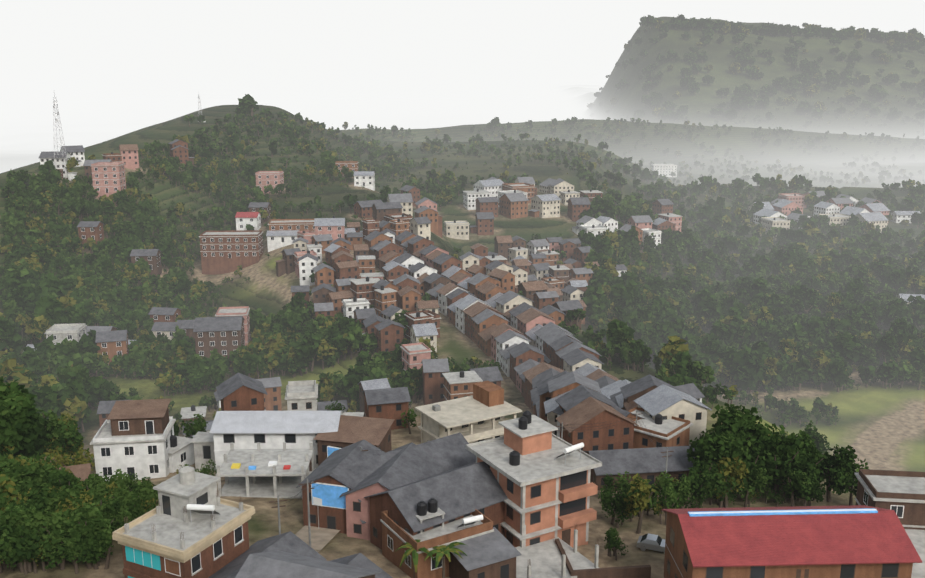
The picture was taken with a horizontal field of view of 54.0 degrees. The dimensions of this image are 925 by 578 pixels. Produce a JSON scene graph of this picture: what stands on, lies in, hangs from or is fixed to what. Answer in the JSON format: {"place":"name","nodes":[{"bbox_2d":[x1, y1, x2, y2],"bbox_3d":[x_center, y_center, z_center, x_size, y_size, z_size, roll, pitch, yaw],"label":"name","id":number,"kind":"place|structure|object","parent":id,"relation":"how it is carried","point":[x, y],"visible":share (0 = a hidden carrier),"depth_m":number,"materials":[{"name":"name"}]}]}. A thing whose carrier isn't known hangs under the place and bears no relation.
{"place":"outdoors","nodes":[
{"label":"outdoors","id":0,"kind":"place"},
{"bbox_2d":[0,17,924,577],"bbox_3d":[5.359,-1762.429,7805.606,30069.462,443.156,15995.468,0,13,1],"label":"ground","id":1,"kind":"structure","parent":0,"point":[878,427],"depth_m":1142.91,"materials":[{"name":"green plant"}]},
{"bbox_2d":[53,94,76,180],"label":"telecom tower","id":2,"kind":"structure","parent":1,"relation":"on","point":[71,175],"depth_m":387.79,"materials":[{"name":"white metal"}]},
{"bbox_2d":[112,466,254,577],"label":"brick building","id":3,"kind":"structure","parent":1,"relation":"on","point":[192,524],"depth_m":86.52,"materials":[{"name":"brown brick"}]},
{"bbox_2d":[208,531,392,577],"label":"house","id":4,"kind":"structure","parent":1,"relation":"on","point":[289,542],"depth_m":88.16,"materials":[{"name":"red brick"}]},
{"bbox_2d":[90,381,521,577],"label":"houses","id":5,"kind":"structure","parent":1,"relation":"on","point":[271,454],"depth_m":115.51,"materials":[{"name":"grey brick"}]},
{"bbox_2d":[0,376,868,574],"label":"trees","id":6,"kind":"object","parent":1,"relation":"on","point":[48,508],"visible":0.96,"depth_m":114.98,"materials":[{"name":"green plant"}]},
{"bbox_2d":[0,140,924,454],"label":"trees","id":7,"kind":"object","parent":1,"relation":"on","point":[764,334],"visible":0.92,"depth_m":319.38,"materials":[{"name":"green plant"}]},
{"bbox_2d":[269,411,673,551],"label":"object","id":8,"kind":"object","parent":1,"relation":"on","point":[317,538],"visible":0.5,"depth_m":101.85,"materials":[{"name":"packed dirt"},{"name":"blue painted sign panel"},{"name":"steel"}]},
{"bbox_2d":[22,139,924,529],"bbox_3d":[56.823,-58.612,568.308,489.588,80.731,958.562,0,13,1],"label":"town houses","id":9,"kind":"structure","parent":1,"relation":"on","point":[544,359],"depth_m":284.73,"materials":[{"name":"red brick"}]},
{"bbox_2d":[396,479,661,577],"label":"palm trees","id":10,"kind":"object","parent":1,"relation":"on","point":[441,551],"visible":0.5,"depth_m":90.47,"materials":[{"name":"green plant"}]},
{"bbox_2d":[465,410,601,547],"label":"salmon house","id":11,"kind":"structure","parent":1,"relation":"on","point":[541,471],"depth_m":100.68,"materials":[{"name":"paint"}]},
{"bbox_2d":[151,14,924,263],"bbox_3d":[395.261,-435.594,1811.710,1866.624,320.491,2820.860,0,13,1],"label":"hills","id":12,"kind":"structure","parent":1,"relation":"on","point":[721,222],"depth_m":744.90,"materials":[{"name":"green plant"}]},
{"bbox_2d":[636,534,664,553],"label":"car","id":13,"kind":"object","parent":1,"relation":"on","point":[651,542],"visible":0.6,"depth_m":101.67,"materials":[{"name":"white metal"}]},
{"bbox_2d":[380,406,924,577],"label":"houses","id":14,"kind":"structure","parent":1,"relation":"on","point":[858,541],"depth_m":89.87,"materials":[{"name":"red metal"}]},
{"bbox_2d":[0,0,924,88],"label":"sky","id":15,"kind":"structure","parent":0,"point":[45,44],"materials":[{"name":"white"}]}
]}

